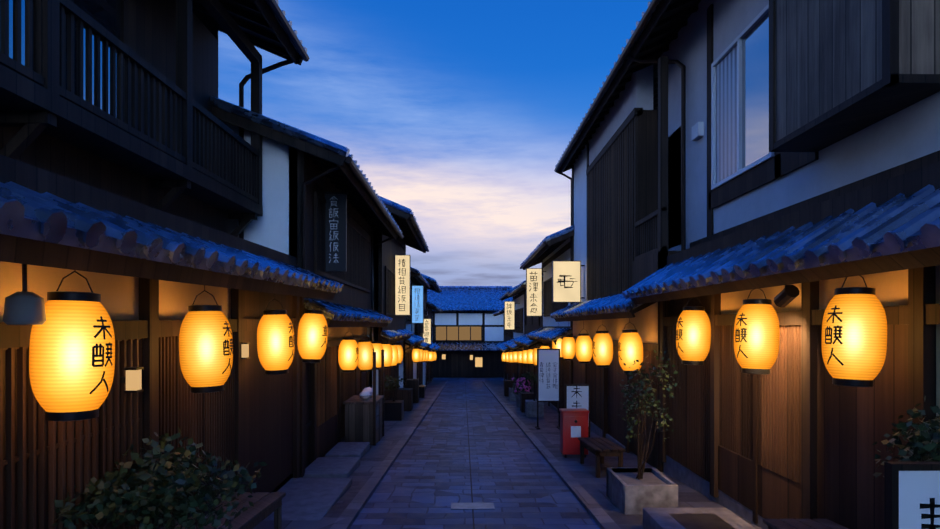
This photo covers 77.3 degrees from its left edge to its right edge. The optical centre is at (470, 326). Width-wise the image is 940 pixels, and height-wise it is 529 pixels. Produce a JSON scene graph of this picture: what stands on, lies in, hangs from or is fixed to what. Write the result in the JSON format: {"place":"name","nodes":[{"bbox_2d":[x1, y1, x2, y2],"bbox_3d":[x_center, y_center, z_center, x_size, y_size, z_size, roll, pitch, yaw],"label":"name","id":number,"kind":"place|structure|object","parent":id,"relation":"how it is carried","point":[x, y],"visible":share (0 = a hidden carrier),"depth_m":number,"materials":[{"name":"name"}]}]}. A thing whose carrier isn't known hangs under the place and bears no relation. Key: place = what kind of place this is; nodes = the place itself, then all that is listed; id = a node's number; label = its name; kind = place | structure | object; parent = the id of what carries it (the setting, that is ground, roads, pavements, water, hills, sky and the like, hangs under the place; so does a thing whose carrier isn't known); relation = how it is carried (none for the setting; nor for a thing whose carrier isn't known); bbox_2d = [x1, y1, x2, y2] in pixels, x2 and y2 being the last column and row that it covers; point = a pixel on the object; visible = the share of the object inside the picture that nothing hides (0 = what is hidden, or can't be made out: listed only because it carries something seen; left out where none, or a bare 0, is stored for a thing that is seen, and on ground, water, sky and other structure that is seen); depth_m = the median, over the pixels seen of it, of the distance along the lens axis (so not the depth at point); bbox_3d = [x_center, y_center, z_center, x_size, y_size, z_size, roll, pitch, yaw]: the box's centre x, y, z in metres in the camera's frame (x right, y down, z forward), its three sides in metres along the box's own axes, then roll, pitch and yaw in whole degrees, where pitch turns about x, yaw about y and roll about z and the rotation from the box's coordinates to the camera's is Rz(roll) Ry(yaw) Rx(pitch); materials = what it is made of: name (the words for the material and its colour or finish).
{"place":"outdoors","nodes":[
{"label":"outdoors","id":0,"kind":"place"},
{"bbox_2d":[218,0,651,287],"label":"sky","id":1,"kind":"structure","parent":0,"point":[461,115],"materials":[{"name":"blue"}]},
{"bbox_2d":[432,311,503,377],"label":"end house walls","id":2,"kind":"structure","parent":0,"point":[468,326],"depth_m":49.46,"materials":[{"name":"brown wood"}]},
{"bbox_2d":[427,288,512,350],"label":"house roof","id":3,"kind":"structure","parent":2,"relation":"on","point":[467,299],"depth_m":50.03,"materials":[{"name":"tile"}]},
{"bbox_2d":[349,378,600,528],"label":"road paving","id":4,"kind":"structure","parent":0,"point":[469,441],"depth_m":8.75,"materials":[{"name":"grey stone"}]},
{"bbox_2d":[451,503,494,509],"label":"slab","id":5,"kind":"structure","parent":4,"relation":"in","point":[466,506],"depth_m":7.06,"materials":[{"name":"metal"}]},
{"bbox_2d":[440,286,511,288],"bbox_3d":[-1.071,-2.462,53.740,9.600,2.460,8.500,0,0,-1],"label":"roof ridge","id":6,"kind":"structure","parent":0,"point":[476,287],"depth_m":52.99,"materials":[{"name":"tile"}]},
{"bbox_2d":[253,381,761,528],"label":"pavement","id":7,"kind":"structure","parent":0,"point":[585,485],"depth_m":9.09,"materials":[{"name":"stone"}]},
{"bbox_2d":[161,492,285,528],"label":"bench","id":8,"kind":"object","parent":7,"relation":"on","point":[266,504],"visible":0.62,"depth_m":5.25,"materials":[{"name":"brown wood"}]},
{"bbox_2d":[264,442,369,519],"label":"steps","id":9,"kind":"structure","parent":7,"relation":"on","point":[319,488],"depth_m":7.72,"materials":[{"name":"stone"}]},
{"bbox_2d":[343,350,383,445],"bbox_3d":[-2.229,1.450,12.324,0.660,1.900,1.260,0,0,-1],"label":"wooden box","id":10,"kind":"object","parent":7,"relation":"on","point":[364,415],"visible":0.85,"depth_m":11.78,"materials":[{"name":"brown wood"}]},
{"bbox_2d":[384,379,543,420],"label":"planters","id":11,"kind":"object","parent":7,"relation":"on","point":[410,394],"visible":0.96,"depth_m":19.00,"materials":[{"name":"concrete"}]},
{"bbox_2d":[384,375,404,401],"bbox_3d":[-2.206,1.756,16.746,0.682,0.780,0.504,0,0,15],"label":"plant","id":12,"kind":"object","parent":11,"relation":"on","point":[393,385],"visible":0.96,"depth_m":16.70,"materials":[{"name":"green plant"}]},
{"bbox_2d":[521,371,536,400],"bbox_3d":[1.923,1.784,17.690,0.796,0.924,0.612,0,0,-1],"label":"plant","id":13,"kind":"object","parent":11,"relation":"on","point":[532,377],"visible":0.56,"depth_m":17.67,"materials":[{"name":"green plant"}]},
{"bbox_2d":[511,377,530,407],"bbox_3d":[1.817,2.312,20.893,0.803,1.095,0.777,0,0,-1],"label":"potted plant","id":14,"kind":"object","parent":7,"relation":"on","point":[518,387],"visible":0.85,"depth_m":20.79,"materials":[{"name":"purple plant"}]},
{"bbox_2d":[535,349,559,428],"bbox_3d":[1.925,1.529,14.548,0.610,1.985,0.350,0,0,-1],"label":"white sign board","id":15,"kind":"object","parent":7,"relation":"on","point":[548,375],"visible":1,"depth_m":14.52,"materials":[{"name":"white paper"}]},
{"bbox_2d":[559,408,588,457],"bbox_3d":[1.825,1.872,10.367,0.470,0.820,0.330,0,0,-1],"label":"red post box","id":16,"kind":"object","parent":7,"relation":"on","point":[573,424],"visible":0.92,"depth_m":10.21,"materials":[{"name":"red plastic"}]},
{"bbox_2d":[564,384,589,436],"bbox_3d":[2.096,1.742,11.550,0.540,1.235,0.350,0,0,-1],"label":"sign board","id":17,"kind":"object","parent":7,"relation":"on","point":[576,395],"visible":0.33,"depth_m":11.52,"materials":[{"name":"white paper"}]},
{"bbox_2d":[578,437,625,477],"bbox_3d":[2.009,2.011,9.124,0.438,0.487,1.300,0,0,-1],"label":"bench","id":18,"kind":"object","parent":7,"relation":"on","point":[599,448],"visible":1,"depth_m":8.76,"materials":[{"name":"brown wood"}]},
{"bbox_2d":[606,467,677,514],"bbox_3d":[2.005,1.942,6.949,0.624,0.362,0.850,0,0,-1],"label":"planter","id":19,"kind":"object","parent":7,"relation":"on","point":[627,492],"visible":0.81,"depth_m":6.53,"materials":[{"name":"concrete"}]},
{"bbox_2d":[617,350,680,478],"bbox_3d":[2.075,1.041,6.912,0.680,1.532,0.872,0,0,33],"label":"tall shrub","id":20,"kind":"object","parent":19,"relation":"in","point":[637,435],"visible":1,"depth_m":6.92,"materials":[{"name":"green plant"}]},
{"bbox_2d":[643,508,755,528],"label":"stone planter","id":21,"kind":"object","parent":7,"relation":"on","point":[689,518],"depth_m":5.64,"materials":[{"name":"stone"}]},
{"bbox_2d":[763,519,848,528],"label":"bench","id":22,"kind":"object","parent":7,"relation":"on","point":[799,524],"visible":1,"depth_m":4.74,"materials":[{"name":"brown wood"}]},
{"bbox_2d":[884,462,939,528],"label":"standing sign","id":23,"kind":"object","parent":7,"relation":"on","point":[911,495],"visible":1,"depth_m":3.13,"materials":[{"name":"white plastic"}]},
{"bbox_3d":[2.746,1.777,3.482,0.357,0.280,0.357,0,0,-1],"label":"pot","id":24,"kind":"object","parent":7,"relation":"on","visible":0},
{"bbox_2d":[872,396,939,477],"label":"shrub","id":25,"kind":"object","parent":24,"relation":"in","point":[917,446],"visible":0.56,"depth_m":3.45,"materials":[{"name":"green plant"}]},
{"bbox_3d":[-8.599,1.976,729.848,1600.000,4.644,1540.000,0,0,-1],"label":"terrain","id":26,"kind":"structure","parent":0,"visible":0},
{"bbox_2d":[0,0,343,528],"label":"house","id":27,"kind":"structure","parent":26,"relation":"on","point":[130,177],"depth_m":4.71,"materials":[{"name":"brown wood"}]},
{"bbox_2d":[3,264,45,324],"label":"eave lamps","id":28,"kind":"object","parent":27,"relation":"attached to","point":[24,307],"visible":0.94,"depth_m":2.80,"materials":[{"name":"black dark metal"}]},
{"bbox_2d":[29,270,114,420],"bbox_3d":[-2.083,-0.033,3.088,0.376,1.028,0.373,1,-1,-3],"label":"lantern","id":29,"kind":"object","parent":27,"relation":"hanging from","point":[72,356],"visible":1,"depth_m":2.96,"materials":[{"name":"paper"}]},
{"bbox_2d":[179,285,232,392],"bbox_3d":[-2.077,-0.018,4.609,0.388,1.052,0.384,-1,1,-6],"label":"lantern","id":30,"kind":"object","parent":27,"relation":"hanging from","point":[205,348],"visible":1,"depth_m":4.47,"materials":[{"name":"paper"}]},
{"bbox_2d":[239,59,297,238],"bbox_3d":[-2.947,-2.558,8.565,0.846,2.783,0.111,0,0,-1],"label":"downpipe","id":31,"kind":"object","parent":27,"relation":"attached to","point":[244,81],"visible":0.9,"depth_m":8.54,"materials":[{"name":"black metal"}]},
{"bbox_2d":[257,294,294,374],"bbox_3d":[-2.101,-0.029,6.323,0.386,1.071,0.383,-1,2,-5],"label":"lantern","id":32,"kind":"object","parent":27,"relation":"hanging from","point":[275,341],"visible":1,"depth_m":6.19,"materials":[{"name":"paper"}]},
{"bbox_2d":[297,298,327,362],"bbox_3d":[-2.109,-0.068,7.879,0.393,1.092,0.389,2,-1,4],"label":"lantern","id":33,"kind":"object","parent":27,"relation":"hanging from","point":[312,336],"visible":0.98,"depth_m":7.73,"materials":[{"name":"paper"}]},
{"bbox_2d":[210,96,403,467],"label":"house","id":34,"kind":"structure","parent":26,"relation":"on","point":[293,159],"depth_m":9.45,"materials":[{"name":"brown wood"}]},
{"bbox_2d":[302,166,344,297],"bbox_3d":[-2.138,-1.390,8.502,0.628,1.947,0.064,0,0,1],"label":"downpipe","id":35,"kind":"object","parent":34,"relation":"attached to","point":[316,177],"visible":0.94,"depth_m":8.49,"materials":[{"name":"black metal"}]},
{"bbox_2d":[324,192,347,270],"bbox_3d":[-2.280,-1.599,9.871,0.420,1.325,0.064,0,0,-1],"label":"dark sign","id":36,"kind":"object","parent":34,"relation":"attached to","point":[335,232],"visible":1,"depth_m":9.84,"materials":[{"name":"grey wood"}]},
{"bbox_2d":[338,331,358,371],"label":"lantern","id":37,"kind":"object","parent":34,"relation":"hanging from","point":[348,354],"visible":1,"depth_m":10.52,"materials":[{"name":"paper"}]},
{"bbox_2d":[357,334,373,371],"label":"lantern","id":38,"kind":"object","parent":34,"relation":"hanging from","point":[366,351],"visible":0.83,"depth_m":12.24,"materials":[{"name":"paper"}]},
{"bbox_2d":[371,327,382,369],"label":"paper lantern","id":39,"kind":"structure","parent":34,"relation":"attached to","point":[377,346],"depth_m":13.82,"materials":[{"name":"paper"}]},
{"bbox_2d":[373,236,397,246],"bbox_3d":[-2.234,-1.241,15.156,0.701,2.249,0.078,0,0,-5],"label":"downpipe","id":40,"kind":"object","parent":34,"relation":"attached to","point":[383,241],"visible":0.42,"depth_m":15.14,"materials":[{"name":"black metal"}]},
{"bbox_2d":[372,195,428,401],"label":"house","id":41,"kind":"structure","parent":26,"relation":"on","point":[395,330],"depth_m":16.40,"materials":[{"name":"brown wood"}]},
{"bbox_2d":[381,342,392,367],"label":"paper lantern","id":42,"kind":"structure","parent":41,"relation":"attached to","point":[388,353],"depth_m":15.37,"materials":[{"name":"paper"}]},
{"bbox_2d":[390,343,398,366],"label":"paper lantern","id":43,"kind":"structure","parent":41,"relation":"attached to","point":[395,355],"depth_m":16.78,"materials":[{"name":"paper"}]},
{"bbox_2d":[396,342,402,364],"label":"paper lantern","id":44,"kind":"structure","parent":41,"relation":"attached to","point":[400,351],"depth_m":18.07,"materials":[{"name":"paper"}]},
{"bbox_2d":[394,255,410,315],"bbox_3d":[-2.241,-1.266,17.874,0.808,1.836,0.130,0,0,-1],"label":"lit sign","id":45,"kind":"object","parent":41,"relation":"attached to","point":[402,285],"visible":0.98,"depth_m":17.82,"materials":[{"name":"beige paint"}]},
{"bbox_2d":[405,267,429,387],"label":"house","id":46,"kind":"structure","parent":26,"relation":"on","point":[417,277],"depth_m":24.99,"materials":[{"name":"brown wood"}]},
{"bbox_2d":[406,285,423,322],"bbox_3d":[-2.317,-0.916,23.874,0.798,1.536,0.130,0,0,-1],"label":"blue sign","id":47,"kind":"object","parent":46,"relation":"attached to","point":[417,303],"visible":0.96,"depth_m":23.82,"materials":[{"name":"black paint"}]},
{"bbox_2d":[412,346,420,362],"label":"paper lantern","id":48,"kind":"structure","parent":46,"relation":"attached to","point":[416,355],"depth_m":25.24,"materials":[{"name":"paper"}]},
{"bbox_2d":[419,348,423,361],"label":"paper lantern","id":49,"kind":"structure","parent":46,"relation":"attached to","point":[422,354],"depth_m":27.24,"materials":[{"name":"paper"}]},
{"bbox_2d":[412,273,441,388],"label":"house","id":50,"kind":"structure","parent":26,"relation":"on","point":[420,371],"depth_m":30.16,"materials":[{"name":"brown wood"}]},
{"bbox_2d":[423,319,430,343],"bbox_3d":[-2.440,0.234,30.873,0.718,1.336,0.130,0,0,-1],"label":"lit sign","id":51,"kind":"object","parent":50,"relation":"attached to","point":[427,331],"visible":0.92,"depth_m":30.81,"materials":[{"name":"beige paint"}]},
{"bbox_2d":[425,349,428,361],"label":"paper lantern","id":52,"kind":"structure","parent":50,"relation":"on","point":[427,355],"depth_m":31.29,"materials":[{"name":"paper"}]},
{"bbox_2d":[426,301,440,384],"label":"house","id":53,"kind":"structure","parent":26,"relation":"on","point":[432,346],"depth_m":36.74,"materials":[{"name":"brown wood"}]},
{"bbox_2d":[428,351,432,361],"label":"paper lantern","id":54,"kind":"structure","parent":53,"relation":"attached to","point":[430,359],"depth_m":35.70,"materials":[{"name":"paper"}]},
{"bbox_2d":[428,305,442,383],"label":"house","id":55,"kind":"structure","parent":26,"relation":"on","point":[436,348],"depth_m":42.44,"materials":[{"name":"brown wood"}]},
{"bbox_2d":[493,308,512,380],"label":"house","id":56,"kind":"structure","parent":26,"relation":"on","point":[507,367],"depth_m":39.98,"materials":[{"name":"brown wood"}]},
{"bbox_2d":[501,352,505,361],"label":"paper lantern","id":57,"kind":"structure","parent":56,"relation":"attached to","point":[503,357],"depth_m":38.82,"materials":[{"name":"paper"}]},
{"bbox_2d":[499,285,523,384],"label":"house","id":58,"kind":"structure","parent":26,"relation":"on","point":[517,370],"depth_m":32.56,"materials":[{"name":"brown wood"}]},
{"bbox_2d":[505,351,508,362],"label":"paper lantern","id":59,"kind":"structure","parent":58,"relation":"attached to","point":[506,356],"depth_m":35.74,"materials":[{"name":"paper"}]},
{"bbox_2d":[508,351,512,362],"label":"paper lantern","id":60,"kind":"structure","parent":58,"relation":"attached to","point":[510,360],"depth_m":32.90,"materials":[{"name":"paper"}]},
{"bbox_2d":[504,301,519,329],"bbox_3d":[2.260,-0.617,31.928,0.858,1.536,0.130,0,0,-1],"label":"lit sign","id":61,"kind":"object","parent":58,"relation":"attached to","point":[509,315],"visible":1,"depth_m":31.86,"materials":[{"name":"beige paint"}]},
{"bbox_2d":[512,351,517,362],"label":"paper lantern","id":62,"kind":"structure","parent":58,"relation":"attached to","point":[514,356],"depth_m":30.20,"materials":[{"name":"paper"}]},
{"bbox_2d":[507,273,542,399],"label":"house","id":63,"kind":"structure","parent":26,"relation":"on","point":[532,323],"depth_m":26.05,"materials":[{"name":"brown wood"}]},
{"bbox_2d":[517,349,522,363],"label":"paper lantern","id":64,"kind":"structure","parent":63,"relation":"attached to","point":[519,354],"depth_m":27.71,"materials":[{"name":"paper"}]},
{"bbox_2d":[521,347,527,364],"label":"paper lantern","id":65,"kind":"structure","parent":63,"relation":"attached to","point":[523,356],"depth_m":25.40,"materials":[{"name":"paper"}]},
{"bbox_2d":[526,347,533,364],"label":"paper lantern","id":66,"kind":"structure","parent":63,"relation":"attached to","point":[529,357],"depth_m":23.25,"materials":[{"name":"paper"}]},
{"bbox_2d":[520,225,574,412],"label":"house","id":67,"kind":"structure","parent":26,"relation":"on","point":[548,250],"depth_m":18.79,"materials":[{"name":"brown wood"}]},
{"bbox_2d":[526,268,545,315],"bbox_3d":[2.438,-1.292,21.930,0.738,1.786,0.130,0,0,-1],"label":"lit sign","id":68,"kind":"object","parent":67,"relation":"attached to","point":[533,291],"visible":1,"depth_m":21.87,"materials":[{"name":"beige paint"}]},
{"bbox_2d":[532,341,539,366],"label":"paper lantern","id":69,"kind":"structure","parent":67,"relation":"on","point":[534,355],"depth_m":21.20,"materials":[{"name":"paper"}]},
{"bbox_2d":[540,343,549,348],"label":"paper lantern","id":70,"kind":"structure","parent":67,"relation":"attached to","point":[544,346],"depth_m":19.34,"materials":[{"name":"paper"}]},
{"bbox_2d":[552,322,563,358],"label":"paper lantern","id":71,"kind":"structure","parent":67,"relation":"attached to","point":[558,344],"depth_m":16.61,"materials":[{"name":"paper"}]},
{"bbox_2d":[550,56,680,471],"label":"house","id":72,"kind":"structure","parent":26,"relation":"on","point":[620,199],"depth_m":11.07,"materials":[{"name":"brown wood"}]},
{"bbox_2d":[556,171,571,303],"bbox_3d":[2.651,-2.470,16.617,0.465,3.908,0.083,0,0,6],"label":"downpipe","id":73,"kind":"object","parent":72,"relation":"attached to","point":[566,176],"visible":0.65,"depth_m":16.56,"materials":[{"name":"black metal"}]},
{"bbox_2d":[561,321,574,360],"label":"paper lantern","id":74,"kind":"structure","parent":72,"relation":"attached to","point":[568,347],"depth_m":14.99,"materials":[{"name":"paper"}]},
{"bbox_2d":[552,261,584,302],"bbox_3d":[2.482,-1.147,14.930,0.818,1.056,0.130,0,0,-1],"label":"lit sign","id":75,"kind":"object","parent":72,"relation":"attached to","point":[566,271],"visible":1,"depth_m":14.87,"materials":[{"name":"beige paint"}]},
{"bbox_2d":[557,278,576,285],"bbox_3d":[2.437,-1.120,14.857,0.521,0.221,0.001,0,0,-1],"label":"sign lettering","id":76,"kind":"object","parent":75,"relation":"attached to","point":[568,281],"visible":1,"depth_m":14.86},
{"bbox_2d":[575,320,592,363],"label":"paper lantern","id":77,"kind":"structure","parent":72,"relation":"attached to","point":[583,348],"depth_m":13.15,"materials":[{"name":"paper"}]},
{"bbox_2d":[592,325,612,367],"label":"lantern","id":78,"kind":"object","parent":72,"relation":"hanging from","point":[602,347],"visible":1,"depth_m":11.25,"materials":[{"name":"paper"}]},
{"bbox_2d":[618,318,642,373],"bbox_3d":[2.598,0.203,9.579,0.400,1.111,0.396,-1,-2,3],"label":"lantern","id":79,"kind":"object","parent":72,"relation":"hanging from","point":[630,347],"visible":0.94,"depth_m":9.43,"materials":[{"name":"paper"}]},
{"bbox_2d":[554,0,939,528],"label":"house","id":80,"kind":"structure","parent":26,"relation":"on","point":[813,151],"depth_m":5.38,"materials":[{"name":"brown wood"}]},
{"bbox_2d":[625,54,685,469],"bbox_3d":[2.878,-1.073,9.256,0.946,6.713,0.414,0,0,31],"label":"downpipe","id":81,"kind":"object","parent":80,"relation":"attached to","point":[678,63],"visible":0.52,"depth_m":9.06,"materials":[{"name":"black metal"}]},
{"bbox_2d":[676,297,710,364],"bbox_3d":[2.614,-0.086,6.896,0.388,1.059,0.385,1,0,1],"label":"lantern","id":82,"kind":"object","parent":80,"relation":"hanging from","point":[693,335],"visible":0.98,"depth_m":6.76,"materials":[{"name":"paper"}]},
{"bbox_2d":[734,288,779,374],"bbox_3d":[2.665,-0.101,5.479,0.388,1.076,0.385,2,-1,-7],"label":"lantern","id":83,"kind":"object","parent":80,"relation":"hanging from","point":[756,336],"visible":1,"depth_m":5.34,"materials":[{"name":"paper"}]},
{"bbox_2d":[774,285,799,307],"bbox_3d":[2.649,-0.330,4.931,0.120,0.332,0.226,0,0,-1],"label":"spotlight","id":84,"kind":"object","parent":80,"relation":"attached to","point":[786,296],"visible":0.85,"depth_m":4.86,"materials":[{"name":"black paint"}]},
{"bbox_2d":[822,275,886,386],"bbox_3d":[2.675,-0.118,4.101,0.386,1.057,0.382,2,-1,-4],"label":"lantern","id":85,"kind":"object","parent":80,"relation":"hanging from","point":[854,335],"visible":0.9,"depth_m":3.97,"materials":[{"name":"paper"}]},
{"bbox_3d":[-1.976,1.778,3.626,0.420,0.300,0.420,0,0,-1],"label":"pot","id":86,"kind":"object","parent":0,"visible":0},
{"bbox_2d":[50,427,267,528],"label":"shrub","id":87,"kind":"object","parent":86,"relation":"in","point":[157,489],"visible":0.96,"depth_m":3.60,"materials":[{"name":"green plant"}]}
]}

